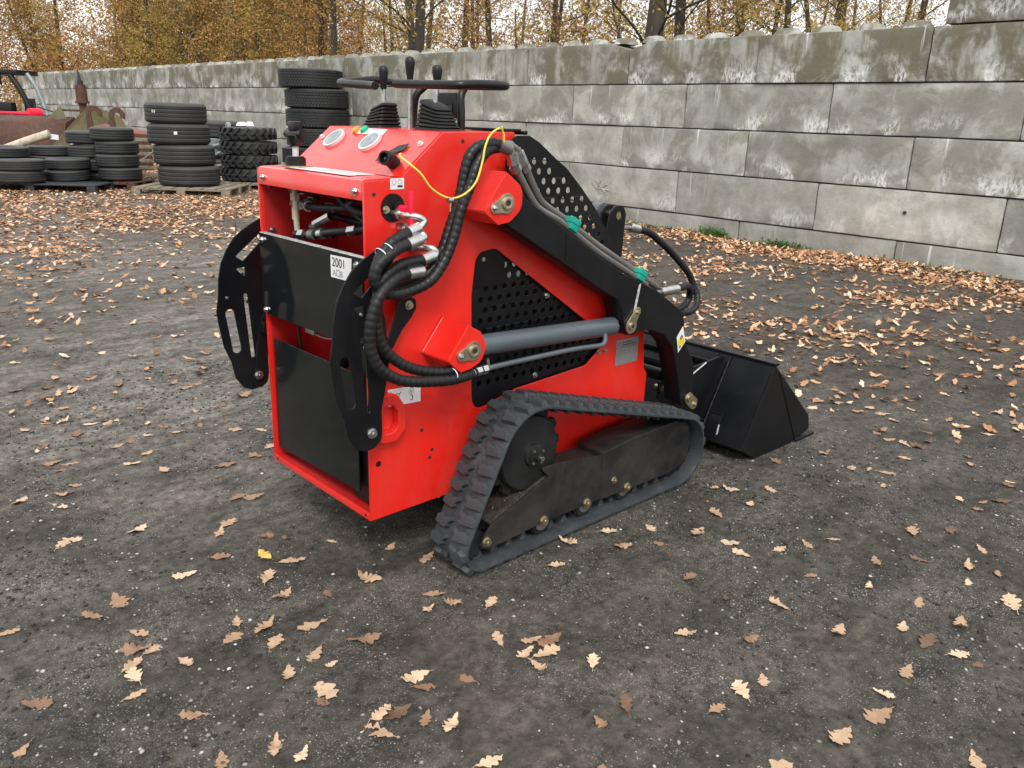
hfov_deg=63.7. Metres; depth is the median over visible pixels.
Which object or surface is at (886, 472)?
oak leaf
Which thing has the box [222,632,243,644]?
oak leaf
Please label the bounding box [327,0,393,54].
tree
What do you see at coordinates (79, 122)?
steel chute
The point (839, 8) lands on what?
tree
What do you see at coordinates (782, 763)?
oak leaf
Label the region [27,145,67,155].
tyre
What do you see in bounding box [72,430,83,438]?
oak leaf
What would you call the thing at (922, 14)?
tree
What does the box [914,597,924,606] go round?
oak leaf
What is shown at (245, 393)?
oak leaf
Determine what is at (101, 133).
tyre
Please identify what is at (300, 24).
tree
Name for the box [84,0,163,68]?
tree
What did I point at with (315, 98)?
tyre
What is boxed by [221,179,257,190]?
pallet
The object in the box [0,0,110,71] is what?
tree
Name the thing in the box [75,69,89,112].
breaker hammer
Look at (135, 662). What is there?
oak leaf
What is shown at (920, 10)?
tree
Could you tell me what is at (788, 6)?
tree
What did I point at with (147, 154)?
crate
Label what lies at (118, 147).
tyre
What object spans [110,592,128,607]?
oak leaf
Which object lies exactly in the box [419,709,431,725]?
oak leaf
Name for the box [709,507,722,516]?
oak leaf
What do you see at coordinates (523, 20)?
tree
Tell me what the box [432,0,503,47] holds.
tree
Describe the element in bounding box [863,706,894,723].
oak leaf
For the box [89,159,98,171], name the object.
tyre
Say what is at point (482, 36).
bramble
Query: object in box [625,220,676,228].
weed
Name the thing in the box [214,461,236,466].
oak leaf
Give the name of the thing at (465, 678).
oak leaf
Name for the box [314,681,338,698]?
oak leaf
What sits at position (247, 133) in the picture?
tyre
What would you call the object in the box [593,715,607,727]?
oak leaf
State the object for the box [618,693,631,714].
oak leaf
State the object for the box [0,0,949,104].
sky
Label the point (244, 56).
tree
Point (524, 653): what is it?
oak leaf
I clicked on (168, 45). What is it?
tree
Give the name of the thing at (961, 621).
oak leaf
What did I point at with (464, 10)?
tree
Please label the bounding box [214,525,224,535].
oak leaf
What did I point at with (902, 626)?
oak leaf
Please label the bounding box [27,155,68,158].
tyre
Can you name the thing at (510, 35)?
woodland
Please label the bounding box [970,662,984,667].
oak leaf
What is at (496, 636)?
oak leaf
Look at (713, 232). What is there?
weed
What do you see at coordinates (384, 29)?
tree
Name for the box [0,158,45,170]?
tyre
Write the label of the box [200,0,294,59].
tree
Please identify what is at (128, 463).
oak leaf
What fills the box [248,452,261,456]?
oak leaf
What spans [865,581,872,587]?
oak leaf
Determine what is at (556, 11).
tree
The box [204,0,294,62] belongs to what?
tree
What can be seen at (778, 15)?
tree
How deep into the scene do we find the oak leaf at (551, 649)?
2.45 m
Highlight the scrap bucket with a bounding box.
[0,114,74,144]
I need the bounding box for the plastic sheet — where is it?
[236,122,253,125]
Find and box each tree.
[0,0,29,101]
[0,0,88,71]
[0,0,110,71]
[0,0,403,111]
[1,2,65,109]
[60,0,178,68]
[69,0,136,65]
[74,0,190,68]
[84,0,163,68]
[100,0,192,67]
[114,0,187,66]
[114,0,316,108]
[116,0,194,66]
[120,0,249,64]
[122,0,196,65]
[146,0,266,63]
[159,0,256,62]
[175,0,225,63]
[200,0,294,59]
[200,1,279,60]
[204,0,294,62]
[211,0,389,56]
[224,0,345,60]
[229,0,406,57]
[235,0,383,58]
[240,4,294,53]
[251,0,337,57]
[252,0,377,59]
[254,0,357,58]
[317,0,502,52]
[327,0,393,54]
[342,6,377,52]
[343,0,414,51]
[352,0,468,53]
[364,0,448,52]
[366,0,404,53]
[384,0,601,53]
[393,0,558,51]
[430,0,521,48]
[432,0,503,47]
[479,0,559,48]
[495,0,631,48]
[514,0,597,46]
[525,0,916,45]
[560,0,631,45]
[572,0,779,46]
[583,0,644,46]
[609,0,750,44]
[664,0,802,37]
[673,0,753,38]
[689,0,754,38]
[696,0,780,37]
[704,0,892,34]
[722,0,826,34]
[761,0,946,32]
[795,0,858,30]
[801,0,895,30]
[828,0,898,28]
[830,0,945,30]
[833,0,948,27]
[899,0,946,24]
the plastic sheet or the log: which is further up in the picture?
the plastic sheet
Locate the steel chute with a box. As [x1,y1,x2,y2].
[47,105,125,144]
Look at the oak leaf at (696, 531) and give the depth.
3.18 m
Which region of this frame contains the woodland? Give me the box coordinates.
[239,0,905,53]
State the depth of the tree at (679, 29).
17.98 m
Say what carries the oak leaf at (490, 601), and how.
on the ground
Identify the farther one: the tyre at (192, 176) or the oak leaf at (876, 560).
the tyre at (192, 176)
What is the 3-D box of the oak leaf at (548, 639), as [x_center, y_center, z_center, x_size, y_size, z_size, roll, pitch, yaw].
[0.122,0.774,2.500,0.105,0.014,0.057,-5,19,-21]
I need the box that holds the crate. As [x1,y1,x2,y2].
[133,138,158,175]
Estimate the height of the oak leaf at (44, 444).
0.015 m
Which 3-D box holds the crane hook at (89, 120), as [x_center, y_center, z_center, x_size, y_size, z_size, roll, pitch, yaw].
[-8.803,-5.614,17.378,0.342,0.492,0.035,2,18,0]
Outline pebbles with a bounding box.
[0,330,1023,767]
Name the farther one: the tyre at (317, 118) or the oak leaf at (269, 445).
the tyre at (317, 118)
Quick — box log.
[4,130,51,145]
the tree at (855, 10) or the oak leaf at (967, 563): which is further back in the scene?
the tree at (855, 10)
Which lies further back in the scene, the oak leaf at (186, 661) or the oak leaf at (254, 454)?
the oak leaf at (254, 454)
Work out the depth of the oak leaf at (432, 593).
2.73 m
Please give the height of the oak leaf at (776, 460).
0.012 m
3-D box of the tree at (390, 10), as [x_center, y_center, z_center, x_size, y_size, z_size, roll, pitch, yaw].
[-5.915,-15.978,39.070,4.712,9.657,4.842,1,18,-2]
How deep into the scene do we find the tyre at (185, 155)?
14.77 m
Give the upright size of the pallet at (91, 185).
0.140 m
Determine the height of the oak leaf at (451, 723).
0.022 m
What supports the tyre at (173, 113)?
on the tyre at (179, 134)
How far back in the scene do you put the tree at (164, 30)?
34.64 m
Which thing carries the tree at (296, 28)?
on the ground
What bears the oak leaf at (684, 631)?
on the ground
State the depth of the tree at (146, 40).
37.97 m
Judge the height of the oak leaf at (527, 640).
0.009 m
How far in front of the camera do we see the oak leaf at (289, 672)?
2.33 m
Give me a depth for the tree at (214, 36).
30.47 m
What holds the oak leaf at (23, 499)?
on the ground
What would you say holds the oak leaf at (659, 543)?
on the ground
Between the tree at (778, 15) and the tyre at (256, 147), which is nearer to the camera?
the tyre at (256, 147)
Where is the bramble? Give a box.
[267,6,853,58]
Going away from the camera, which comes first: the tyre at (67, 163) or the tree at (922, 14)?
the tyre at (67, 163)
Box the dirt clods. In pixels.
[0,299,1023,767]
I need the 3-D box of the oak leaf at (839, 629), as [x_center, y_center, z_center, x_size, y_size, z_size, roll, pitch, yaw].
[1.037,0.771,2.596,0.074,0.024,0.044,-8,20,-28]
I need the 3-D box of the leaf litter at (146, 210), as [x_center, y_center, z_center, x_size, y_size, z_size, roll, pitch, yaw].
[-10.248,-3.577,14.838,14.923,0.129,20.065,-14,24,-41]
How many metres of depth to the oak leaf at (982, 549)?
3.13 m
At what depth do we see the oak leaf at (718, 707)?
2.24 m
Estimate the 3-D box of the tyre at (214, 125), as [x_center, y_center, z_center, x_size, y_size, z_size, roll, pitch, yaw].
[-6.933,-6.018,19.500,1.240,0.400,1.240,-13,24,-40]
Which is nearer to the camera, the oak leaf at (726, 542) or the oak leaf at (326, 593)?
the oak leaf at (326, 593)
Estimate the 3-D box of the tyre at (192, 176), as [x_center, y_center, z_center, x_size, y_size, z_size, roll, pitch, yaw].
[-5.985,-3.882,15.304,1.080,0.360,1.080,5,18,8]
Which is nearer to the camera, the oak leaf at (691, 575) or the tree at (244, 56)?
the oak leaf at (691, 575)
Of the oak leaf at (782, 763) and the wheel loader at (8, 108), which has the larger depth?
the wheel loader at (8, 108)
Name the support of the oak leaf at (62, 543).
on the ground
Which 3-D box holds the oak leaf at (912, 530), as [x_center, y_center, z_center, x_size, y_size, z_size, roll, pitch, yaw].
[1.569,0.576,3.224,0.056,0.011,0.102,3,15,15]
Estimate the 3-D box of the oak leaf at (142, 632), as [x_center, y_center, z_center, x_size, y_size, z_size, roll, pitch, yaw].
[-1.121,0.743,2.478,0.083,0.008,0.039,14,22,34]
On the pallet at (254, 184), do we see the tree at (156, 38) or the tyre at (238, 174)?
the tyre at (238, 174)
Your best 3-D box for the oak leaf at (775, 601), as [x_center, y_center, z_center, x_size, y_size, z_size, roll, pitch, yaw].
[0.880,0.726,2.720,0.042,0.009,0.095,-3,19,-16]
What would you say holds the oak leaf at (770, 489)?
on the ground
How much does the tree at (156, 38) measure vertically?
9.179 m
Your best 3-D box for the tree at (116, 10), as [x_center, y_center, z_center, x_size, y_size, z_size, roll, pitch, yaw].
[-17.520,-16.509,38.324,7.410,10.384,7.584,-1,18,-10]
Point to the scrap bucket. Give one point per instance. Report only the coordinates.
(14, 127)
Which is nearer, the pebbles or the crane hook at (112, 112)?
the pebbles
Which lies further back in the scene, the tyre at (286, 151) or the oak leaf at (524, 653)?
the tyre at (286, 151)
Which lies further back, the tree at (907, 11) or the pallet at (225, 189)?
the tree at (907, 11)
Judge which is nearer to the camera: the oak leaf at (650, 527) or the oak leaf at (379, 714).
the oak leaf at (379, 714)
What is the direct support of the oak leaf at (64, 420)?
on the ground
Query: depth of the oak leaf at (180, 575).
2.79 m
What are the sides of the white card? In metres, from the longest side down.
0.180 x 0.100 x 0.020 m
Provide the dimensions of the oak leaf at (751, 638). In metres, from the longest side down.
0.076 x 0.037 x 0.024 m
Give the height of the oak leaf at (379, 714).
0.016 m
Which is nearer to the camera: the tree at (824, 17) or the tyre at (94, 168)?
the tyre at (94, 168)
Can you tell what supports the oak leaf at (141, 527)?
on the ground
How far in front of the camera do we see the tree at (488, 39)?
23.42 m
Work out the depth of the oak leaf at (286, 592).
2.71 m
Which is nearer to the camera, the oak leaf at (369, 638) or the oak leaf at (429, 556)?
the oak leaf at (369, 638)
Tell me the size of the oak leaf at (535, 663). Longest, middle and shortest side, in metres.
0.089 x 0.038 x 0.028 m
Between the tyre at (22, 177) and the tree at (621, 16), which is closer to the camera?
the tyre at (22, 177)
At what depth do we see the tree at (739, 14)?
30.70 m
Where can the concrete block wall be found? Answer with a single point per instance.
(904, 142)
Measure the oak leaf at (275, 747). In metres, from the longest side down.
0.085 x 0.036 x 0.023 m
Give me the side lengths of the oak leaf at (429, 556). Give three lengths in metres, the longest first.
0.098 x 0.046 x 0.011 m
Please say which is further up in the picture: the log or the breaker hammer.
the breaker hammer
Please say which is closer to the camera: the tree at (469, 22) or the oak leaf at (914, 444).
the oak leaf at (914, 444)
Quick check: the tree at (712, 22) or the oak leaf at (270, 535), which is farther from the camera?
the tree at (712, 22)
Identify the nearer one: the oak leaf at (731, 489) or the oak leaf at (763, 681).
the oak leaf at (763, 681)
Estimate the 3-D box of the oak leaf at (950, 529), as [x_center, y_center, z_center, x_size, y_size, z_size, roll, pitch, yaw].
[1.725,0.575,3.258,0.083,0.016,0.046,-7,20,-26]
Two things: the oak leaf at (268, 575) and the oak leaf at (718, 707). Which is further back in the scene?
the oak leaf at (268, 575)
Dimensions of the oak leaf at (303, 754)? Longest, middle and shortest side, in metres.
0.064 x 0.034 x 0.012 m
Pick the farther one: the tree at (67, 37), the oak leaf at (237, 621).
the tree at (67, 37)
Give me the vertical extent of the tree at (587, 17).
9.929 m
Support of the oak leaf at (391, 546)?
on the ground
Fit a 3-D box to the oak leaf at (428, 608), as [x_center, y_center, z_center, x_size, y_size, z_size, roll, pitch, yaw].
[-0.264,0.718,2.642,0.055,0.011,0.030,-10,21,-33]
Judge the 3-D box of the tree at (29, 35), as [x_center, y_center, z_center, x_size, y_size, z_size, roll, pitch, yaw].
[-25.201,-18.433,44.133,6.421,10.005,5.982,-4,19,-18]
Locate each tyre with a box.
[0,145,29,157]
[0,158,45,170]
[0,171,45,182]
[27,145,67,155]
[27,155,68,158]
[44,157,90,169]
[44,169,90,181]
[64,130,95,143]
[67,144,97,158]
[89,126,134,140]
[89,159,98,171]
[90,172,98,178]
[94,140,139,154]
[95,154,139,167]
[98,167,142,180]
[143,102,206,123]
[146,123,210,144]
[152,144,215,165]
[158,165,220,186]
[205,120,245,138]
[214,158,222,174]
[218,127,276,139]
[219,140,277,154]
[220,154,277,167]
[221,167,257,180]
[278,67,342,89]
[282,146,308,162]
[284,88,348,108]
[285,108,349,128]
[286,128,326,146]
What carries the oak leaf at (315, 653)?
on the ground
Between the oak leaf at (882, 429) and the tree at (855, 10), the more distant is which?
the tree at (855, 10)
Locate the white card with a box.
[50,134,58,139]
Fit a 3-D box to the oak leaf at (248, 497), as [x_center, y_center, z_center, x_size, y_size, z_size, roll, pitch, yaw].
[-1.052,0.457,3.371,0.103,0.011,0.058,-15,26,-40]
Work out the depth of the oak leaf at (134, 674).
2.29 m
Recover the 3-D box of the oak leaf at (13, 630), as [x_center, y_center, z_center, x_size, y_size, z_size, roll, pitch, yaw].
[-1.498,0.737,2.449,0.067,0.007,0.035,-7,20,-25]
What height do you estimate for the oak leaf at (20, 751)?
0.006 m
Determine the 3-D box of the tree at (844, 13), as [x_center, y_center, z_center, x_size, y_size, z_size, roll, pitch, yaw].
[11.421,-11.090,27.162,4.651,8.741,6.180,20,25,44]
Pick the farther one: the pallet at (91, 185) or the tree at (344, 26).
the tree at (344, 26)
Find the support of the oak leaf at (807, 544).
on the ground
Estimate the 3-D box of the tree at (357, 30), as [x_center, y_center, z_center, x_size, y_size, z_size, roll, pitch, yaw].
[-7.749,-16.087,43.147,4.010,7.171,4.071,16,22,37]
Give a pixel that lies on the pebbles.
(140, 750)
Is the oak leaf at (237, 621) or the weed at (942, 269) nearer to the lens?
the oak leaf at (237, 621)
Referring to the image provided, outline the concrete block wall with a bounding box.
[18,0,1023,279]
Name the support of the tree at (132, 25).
on the ground
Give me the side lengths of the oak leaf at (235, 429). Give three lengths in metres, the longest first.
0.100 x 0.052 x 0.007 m
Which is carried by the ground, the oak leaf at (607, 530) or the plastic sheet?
the oak leaf at (607, 530)
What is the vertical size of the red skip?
0.920 m
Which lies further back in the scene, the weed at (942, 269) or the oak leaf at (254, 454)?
the weed at (942, 269)
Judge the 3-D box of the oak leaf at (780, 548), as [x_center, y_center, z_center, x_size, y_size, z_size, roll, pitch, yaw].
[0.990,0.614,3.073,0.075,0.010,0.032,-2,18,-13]
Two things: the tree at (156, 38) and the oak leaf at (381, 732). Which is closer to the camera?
the oak leaf at (381, 732)
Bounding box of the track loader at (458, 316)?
[216,56,813,575]
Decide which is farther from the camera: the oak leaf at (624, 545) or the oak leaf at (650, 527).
the oak leaf at (650, 527)
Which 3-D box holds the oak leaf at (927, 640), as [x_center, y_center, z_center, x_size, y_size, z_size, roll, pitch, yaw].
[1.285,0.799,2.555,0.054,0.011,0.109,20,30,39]
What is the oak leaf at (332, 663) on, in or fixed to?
on the ground
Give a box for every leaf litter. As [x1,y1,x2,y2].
[0,157,627,282]
[0,216,1023,438]
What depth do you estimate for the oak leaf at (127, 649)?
2.40 m
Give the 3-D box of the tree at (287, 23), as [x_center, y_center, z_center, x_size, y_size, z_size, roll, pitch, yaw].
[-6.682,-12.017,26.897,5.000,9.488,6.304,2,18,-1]
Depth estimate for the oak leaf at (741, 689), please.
2.34 m
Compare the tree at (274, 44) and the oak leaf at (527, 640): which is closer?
the oak leaf at (527, 640)
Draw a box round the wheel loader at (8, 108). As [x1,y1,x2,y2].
[0,69,49,115]
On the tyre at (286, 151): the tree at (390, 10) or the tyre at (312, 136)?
the tyre at (312, 136)
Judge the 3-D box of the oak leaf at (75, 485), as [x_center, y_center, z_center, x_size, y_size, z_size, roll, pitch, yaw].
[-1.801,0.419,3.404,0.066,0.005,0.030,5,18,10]
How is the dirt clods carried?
on the ground
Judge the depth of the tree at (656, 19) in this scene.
15.30 m
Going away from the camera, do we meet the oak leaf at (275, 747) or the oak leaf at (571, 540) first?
the oak leaf at (275, 747)
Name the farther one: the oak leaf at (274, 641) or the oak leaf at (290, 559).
the oak leaf at (290, 559)
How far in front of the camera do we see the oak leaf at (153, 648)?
2.41 m
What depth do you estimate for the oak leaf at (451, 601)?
2.68 m
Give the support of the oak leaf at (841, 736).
on the ground
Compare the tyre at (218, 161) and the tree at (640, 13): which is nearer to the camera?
the tyre at (218, 161)
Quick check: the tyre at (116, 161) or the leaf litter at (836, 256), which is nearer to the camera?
the leaf litter at (836, 256)
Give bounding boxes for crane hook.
[85,105,102,129]
[109,108,125,126]
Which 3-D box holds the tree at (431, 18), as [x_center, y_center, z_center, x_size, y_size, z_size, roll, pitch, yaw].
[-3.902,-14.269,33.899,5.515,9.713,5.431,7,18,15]
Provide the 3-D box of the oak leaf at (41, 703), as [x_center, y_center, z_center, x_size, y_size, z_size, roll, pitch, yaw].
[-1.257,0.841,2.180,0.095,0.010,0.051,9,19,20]
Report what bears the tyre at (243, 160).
on the tyre at (238, 174)
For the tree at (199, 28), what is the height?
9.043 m
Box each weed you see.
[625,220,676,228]
[687,225,729,238]
[749,237,812,249]
[882,258,1009,280]
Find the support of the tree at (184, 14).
on the ground
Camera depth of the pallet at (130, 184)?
15.57 m
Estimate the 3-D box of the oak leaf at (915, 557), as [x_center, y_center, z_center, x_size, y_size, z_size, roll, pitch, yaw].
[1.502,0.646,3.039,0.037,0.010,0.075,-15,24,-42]
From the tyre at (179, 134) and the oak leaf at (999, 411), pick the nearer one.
the oak leaf at (999, 411)
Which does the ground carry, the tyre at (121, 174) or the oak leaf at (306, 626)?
the oak leaf at (306, 626)
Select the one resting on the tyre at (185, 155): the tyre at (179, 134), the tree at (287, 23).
the tyre at (179, 134)
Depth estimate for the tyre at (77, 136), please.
15.66 m
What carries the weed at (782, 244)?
on the ground
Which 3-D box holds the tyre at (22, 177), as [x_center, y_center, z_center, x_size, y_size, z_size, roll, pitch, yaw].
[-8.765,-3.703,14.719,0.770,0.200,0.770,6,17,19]
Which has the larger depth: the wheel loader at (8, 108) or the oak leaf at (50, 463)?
the wheel loader at (8, 108)
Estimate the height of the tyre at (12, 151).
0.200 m
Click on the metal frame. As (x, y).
(214, 143)
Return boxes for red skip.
[88,124,153,170]
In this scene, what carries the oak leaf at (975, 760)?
on the ground
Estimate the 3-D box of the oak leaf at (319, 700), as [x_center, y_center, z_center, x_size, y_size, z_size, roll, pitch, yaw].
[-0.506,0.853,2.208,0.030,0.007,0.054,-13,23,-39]
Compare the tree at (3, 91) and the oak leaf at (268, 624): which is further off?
the tree at (3, 91)
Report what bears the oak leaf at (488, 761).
on the ground
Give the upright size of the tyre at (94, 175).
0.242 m
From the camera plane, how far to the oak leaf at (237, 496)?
3.37 m
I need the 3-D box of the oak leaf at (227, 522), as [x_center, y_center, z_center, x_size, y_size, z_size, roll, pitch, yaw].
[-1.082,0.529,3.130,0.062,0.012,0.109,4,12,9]
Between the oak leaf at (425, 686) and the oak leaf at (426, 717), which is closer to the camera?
the oak leaf at (426, 717)
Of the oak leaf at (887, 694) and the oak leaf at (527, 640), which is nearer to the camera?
the oak leaf at (887, 694)
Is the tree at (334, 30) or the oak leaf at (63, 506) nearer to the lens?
the oak leaf at (63, 506)
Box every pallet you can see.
[0,179,126,192]
[82,179,154,189]
[131,182,251,196]
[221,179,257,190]
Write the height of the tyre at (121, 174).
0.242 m
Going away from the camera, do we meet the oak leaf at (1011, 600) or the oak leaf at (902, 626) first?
the oak leaf at (902, 626)
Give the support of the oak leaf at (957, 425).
on the ground
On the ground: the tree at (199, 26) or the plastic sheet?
the tree at (199, 26)
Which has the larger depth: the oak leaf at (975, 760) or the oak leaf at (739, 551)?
the oak leaf at (739, 551)
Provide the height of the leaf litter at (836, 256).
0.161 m
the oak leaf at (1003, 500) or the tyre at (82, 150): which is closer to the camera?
the oak leaf at (1003, 500)
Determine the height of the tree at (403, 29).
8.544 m
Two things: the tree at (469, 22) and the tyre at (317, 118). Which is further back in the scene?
the tree at (469, 22)
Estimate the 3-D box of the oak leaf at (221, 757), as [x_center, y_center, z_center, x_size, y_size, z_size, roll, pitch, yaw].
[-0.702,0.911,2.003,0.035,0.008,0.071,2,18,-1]
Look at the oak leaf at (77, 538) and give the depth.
2.99 m
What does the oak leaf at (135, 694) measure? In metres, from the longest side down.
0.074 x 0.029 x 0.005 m
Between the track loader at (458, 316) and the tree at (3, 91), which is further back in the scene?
the tree at (3, 91)
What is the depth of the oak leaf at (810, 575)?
2.88 m
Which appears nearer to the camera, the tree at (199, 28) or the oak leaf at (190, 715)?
the oak leaf at (190, 715)
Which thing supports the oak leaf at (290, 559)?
on the ground
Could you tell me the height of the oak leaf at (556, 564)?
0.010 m
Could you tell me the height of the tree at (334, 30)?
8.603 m
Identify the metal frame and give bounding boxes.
[207,122,230,166]
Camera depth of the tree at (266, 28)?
33.71 m
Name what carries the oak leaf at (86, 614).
on the ground
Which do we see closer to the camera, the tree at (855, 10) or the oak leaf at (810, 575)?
the oak leaf at (810, 575)
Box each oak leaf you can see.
[0,628,19,635]
[12,740,30,757]
[14,496,27,502]
[15,696,52,709]
[36,442,50,446]
[42,459,62,465]
[52,504,67,507]
[54,538,70,550]
[56,415,68,423]
[61,536,81,541]
[69,483,82,486]
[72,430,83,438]
[80,611,107,618]
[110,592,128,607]
[116,642,156,656]
[118,656,142,675]
[122,461,143,464]
[122,688,146,700]
[124,523,146,534]
[124,667,142,683]
[127,438,134,442]
[129,629,148,635]
[143,644,160,653]
[159,466,169,471]
[170,570,196,578]
[178,657,193,665]
[178,710,213,719]
[206,552,230,559]
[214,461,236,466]
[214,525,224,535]
[214,750,229,767]
[220,518,237,526]
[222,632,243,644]
[229,427,241,430]
[230,493,244,500]
[232,615,242,625]
[236,391,251,396]
[243,492,266,499]
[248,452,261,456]
[254,615,277,632]
[257,532,273,537]
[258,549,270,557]
[260,568,275,584]
[265,443,273,447]
[267,633,283,649]
[267,732,282,755]
[270,586,290,597]
[276,557,305,562]
[281,663,295,678]
[294,744,307,761]
[297,617,328,630]
[305,643,322,661]
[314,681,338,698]
[316,697,332,705]
[323,590,332,597]
[325,660,337,666]
[340,632,380,643]
[356,567,381,582]
[364,721,398,737]
[367,704,390,724]
[384,702,414,719]
[385,542,394,549]
[401,670,430,683]
[412,683,435,690]
[419,551,433,562]
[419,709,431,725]
[422,590,444,596]
[423,603,433,611]
[442,712,458,731]
[444,598,460,604]
[460,674,483,686]
[474,754,502,767]
[485,596,497,608]
[492,630,502,645]
[516,646,533,657]
[521,636,541,643]
[527,657,546,669]
[529,644,559,659]
[537,631,560,646]
[546,561,564,566]
[559,535,576,543]
[586,653,600,670]
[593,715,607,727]
[601,527,616,532]
[611,542,632,548]
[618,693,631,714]
[646,524,655,530]
[652,541,670,545]
[674,628,695,635]
[683,572,696,579]
[690,527,704,533]
[708,703,725,712]
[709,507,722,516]
[719,539,738,544]
[723,484,738,490]
[730,678,750,702]
[731,548,749,555]
[742,634,758,642]
[757,673,769,685]
[758,759,793,767]
[765,486,776,491]
[769,596,792,611]
[770,457,781,463]
[771,546,785,551]
[802,539,812,548]
[804,573,816,576]
[828,726,852,744]
[831,623,845,634]
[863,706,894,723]
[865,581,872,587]
[871,556,881,566]
[873,687,894,697]
[874,470,895,474]
[877,427,887,431]
[897,620,908,630]
[898,664,913,677]
[905,526,919,534]
[909,441,925,448]
[909,554,928,561]
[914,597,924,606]
[919,633,938,649]
[945,525,957,534]
[946,649,969,657]
[952,423,969,427]
[953,616,967,626]
[964,558,974,569]
[964,578,972,584]
[969,747,985,767]
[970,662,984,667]
[976,543,986,553]
[990,408,1002,413]
[991,499,1012,502]
[1000,593,1021,614]
[1002,482,1014,486]
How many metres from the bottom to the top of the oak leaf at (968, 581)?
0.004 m
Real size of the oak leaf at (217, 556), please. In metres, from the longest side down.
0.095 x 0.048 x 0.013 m
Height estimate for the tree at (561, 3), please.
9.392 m
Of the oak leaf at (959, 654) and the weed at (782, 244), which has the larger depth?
the weed at (782, 244)
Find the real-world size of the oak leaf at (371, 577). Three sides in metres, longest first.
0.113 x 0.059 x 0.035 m
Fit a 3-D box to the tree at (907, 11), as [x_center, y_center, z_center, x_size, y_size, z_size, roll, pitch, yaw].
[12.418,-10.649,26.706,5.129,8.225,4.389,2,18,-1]
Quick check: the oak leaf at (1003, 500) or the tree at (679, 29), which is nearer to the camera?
the oak leaf at (1003, 500)
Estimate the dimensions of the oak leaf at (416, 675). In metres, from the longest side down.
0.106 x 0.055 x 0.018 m
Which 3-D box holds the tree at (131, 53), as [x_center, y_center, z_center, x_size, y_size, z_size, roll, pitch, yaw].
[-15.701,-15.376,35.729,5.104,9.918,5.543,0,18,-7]
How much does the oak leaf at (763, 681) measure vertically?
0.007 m
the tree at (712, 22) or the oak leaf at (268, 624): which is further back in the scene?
the tree at (712, 22)
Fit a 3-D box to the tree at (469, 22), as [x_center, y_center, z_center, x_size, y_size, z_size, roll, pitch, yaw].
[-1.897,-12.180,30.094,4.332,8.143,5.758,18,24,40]
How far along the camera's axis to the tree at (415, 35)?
18.62 m
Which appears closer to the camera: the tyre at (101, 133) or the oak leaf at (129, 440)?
the oak leaf at (129, 440)
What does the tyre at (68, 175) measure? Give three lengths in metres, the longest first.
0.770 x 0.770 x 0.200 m
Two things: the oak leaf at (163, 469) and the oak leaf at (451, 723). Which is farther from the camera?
the oak leaf at (163, 469)
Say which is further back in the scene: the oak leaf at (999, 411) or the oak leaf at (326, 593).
the oak leaf at (999, 411)
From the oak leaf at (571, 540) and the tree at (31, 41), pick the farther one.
the tree at (31, 41)
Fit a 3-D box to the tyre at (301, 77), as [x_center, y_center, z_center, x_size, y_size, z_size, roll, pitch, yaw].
[-4.281,-6.491,17.536,1.340,0.392,1.340,-12,22,-36]
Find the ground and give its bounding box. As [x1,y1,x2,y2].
[0,111,1023,767]
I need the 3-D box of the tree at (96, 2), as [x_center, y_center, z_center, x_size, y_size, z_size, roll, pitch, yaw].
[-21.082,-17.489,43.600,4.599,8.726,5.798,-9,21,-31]
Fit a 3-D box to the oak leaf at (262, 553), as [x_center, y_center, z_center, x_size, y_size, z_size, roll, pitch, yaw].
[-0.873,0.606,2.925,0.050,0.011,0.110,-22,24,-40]
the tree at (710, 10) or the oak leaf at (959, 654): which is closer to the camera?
the oak leaf at (959, 654)
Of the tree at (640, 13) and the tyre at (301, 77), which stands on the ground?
the tree at (640, 13)
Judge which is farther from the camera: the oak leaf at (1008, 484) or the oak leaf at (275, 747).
the oak leaf at (1008, 484)
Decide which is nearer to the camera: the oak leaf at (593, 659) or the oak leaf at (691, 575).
the oak leaf at (593, 659)
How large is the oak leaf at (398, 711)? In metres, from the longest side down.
0.098 x 0.052 x 0.010 m
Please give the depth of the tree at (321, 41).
24.73 m

